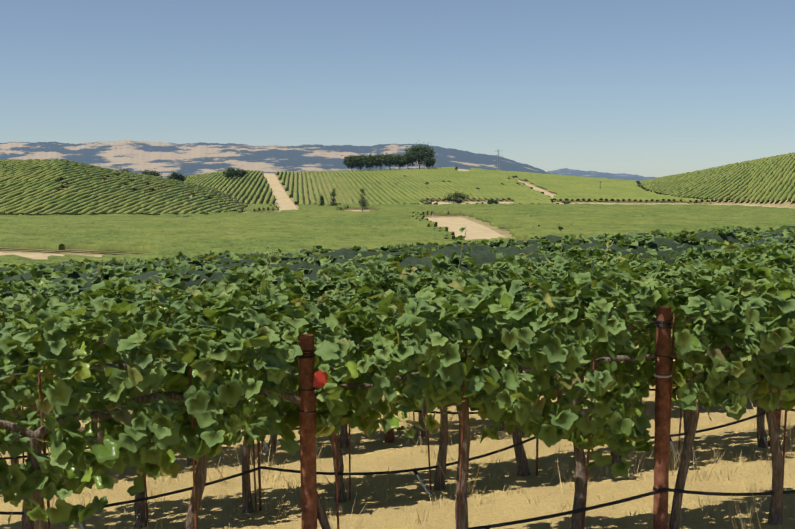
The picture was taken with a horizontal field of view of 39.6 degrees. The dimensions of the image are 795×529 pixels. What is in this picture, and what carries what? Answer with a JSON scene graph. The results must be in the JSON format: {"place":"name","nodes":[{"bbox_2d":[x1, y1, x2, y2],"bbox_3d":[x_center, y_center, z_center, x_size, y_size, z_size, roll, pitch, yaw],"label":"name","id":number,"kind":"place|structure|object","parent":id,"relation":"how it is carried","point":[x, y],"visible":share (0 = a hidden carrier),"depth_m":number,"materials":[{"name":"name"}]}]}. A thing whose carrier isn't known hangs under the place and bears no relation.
{"place":"outdoors","nodes":[
{"label":"outdoors","id":0,"kind":"place"},
{"bbox_2d":[0,140,794,528],"bbox_3d":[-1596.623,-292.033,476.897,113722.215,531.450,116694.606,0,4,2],"label":"ground","id":1,"kind":"structure","parent":0,"point":[388,510],"depth_m":8.31,"materials":[{"name":"beige soil"}]},
{"bbox_2d":[0,159,247,214],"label":"vine rows","id":2,"kind":"object","parent":1,"relation":"on","point":[29,186],"depth_m":361.90,"materials":[{"name":"green plant"}]},
{"bbox_2d":[119,140,498,210],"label":"trees","id":3,"kind":"object","parent":1,"relation":"on","point":[359,160],"materials":[{"name":"green plant"}]},
{"bbox_2d":[171,201,570,216],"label":"olive bushes","id":4,"kind":"object","parent":1,"relation":"on","point":[567,202],"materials":[{"name":"green plant"}]},
{"bbox_2d":[79,405,703,528],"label":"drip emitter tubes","id":5,"kind":"object","parent":1,"relation":"on","point":[427,491],"depth_m":8.14,"materials":[{"name":"black plastic"}]},
{"bbox_2d":[0,225,794,322],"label":"vine leaves","id":6,"kind":"object","parent":1,"relation":"on","point":[104,269],"visible":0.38,"depth_m":14.23,"materials":[{"name":"green plant"}]},
{"bbox_2d":[0,400,794,528],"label":"dry grass tufts","id":7,"kind":"object","parent":1,"relation":"on","point":[791,435],"visible":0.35,"depth_m":7.68,"materials":[{"name":"yellow plant"}]},
{"bbox_2d":[0,204,794,266],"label":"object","id":8,"kind":"structure","parent":1,"relation":"on","point":[308,227],"depth_m":212.64,"materials":[{"name":"green plant"}]},
{"bbox_2d":[22,298,786,528],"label":"vine stakes","id":9,"kind":"object","parent":1,"relation":"on","point":[335,449],"visible":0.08,"depth_m":6.11,"materials":[{"name":"brown wood"}]},
{"bbox_2d":[28,306,781,528],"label":"trellis posts","id":10,"kind":"object","parent":1,"relation":"on","point":[306,366],"visible":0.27,"depth_m":6.04,"materials":[{"name":"brown wood"}]},
{"bbox_2d":[313,369,327,387],"bbox_3d":[-0.379,0.554,5.427,0.076,0.113,0.009,0,4,2],"label":"red marker","id":11,"kind":"object","parent":10,"relation":"attached to","point":[320,378],"visible":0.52,"depth_m":5.43,"materials":[{"name":"red plastic"}]},
{"bbox_2d":[0,300,777,418],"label":"trellis wires","id":12,"kind":"object","parent":10,"relation":"attached to","point":[299,390],"visible":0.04,"depth_m":5.38,"materials":[{"name":"grey metal"}]},
{"bbox_2d":[0,358,794,528],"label":"drip hose","id":13,"kind":"object","parent":10,"relation":"attached to","point":[414,470],"visible":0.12,"depth_m":7.03,"materials":[{"name":"black plastic"}]},
{"bbox_2d":[0,226,794,526],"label":"vine leaves","id":14,"kind":"object","parent":10,"relation":"on","point":[438,324],"visible":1,"depth_m":5.54,"materials":[{"name":"green plant"}]},
{"bbox_2d":[151,229,715,330],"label":"vine shoots","id":15,"kind":"object","parent":10,"relation":"attached to","point":[456,280],"visible":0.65,"depth_m":7.15,"materials":[{"name":"green"}]},
{"bbox_2d":[297,319,781,491],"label":"trellis wire ties","id":16,"kind":"object","parent":10,"relation":"attached to","point":[660,325],"visible":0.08,"depth_m":5.48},
{"bbox_2d":[654,374,671,377],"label":"white trellis ties","id":17,"kind":"object","parent":10,"relation":"attached to","point":[659,376],"visible":0.65,"depth_m":6.05,"materials":[{"name":"white plastic"}]},
{"bbox_2d":[183,167,714,205],"bbox_3d":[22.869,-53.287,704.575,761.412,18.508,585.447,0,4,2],"label":"vine rows","id":18,"kind":"object","parent":1,"relation":"on","point":[488,184],"depth_m":536.80,"materials":[{"name":"green plant"}]},
{"bbox_2d":[494,150,502,169],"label":"power pylon","id":19,"kind":"object","parent":1,"relation":"on","point":[498,159],"visible":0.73,"depth_m":1486.03,"materials":[{"name":"silver metal"}]},
{"bbox_2d":[638,152,794,204],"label":"vine rows","id":20,"kind":"object","parent":1,"relation":"on","point":[723,182],"depth_m":524.89,"materials":[{"name":"green plant"}]},
{"bbox_2d":[0,225,794,528],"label":"vine","id":21,"kind":"object","parent":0,"point":[690,422],"depth_m":7.59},
{"bbox_2d":[0,0,794,176],"label":"sky","id":22,"kind":"structure","parent":0,"point":[646,88],"materials":[{"name":"blue"}]}
]}

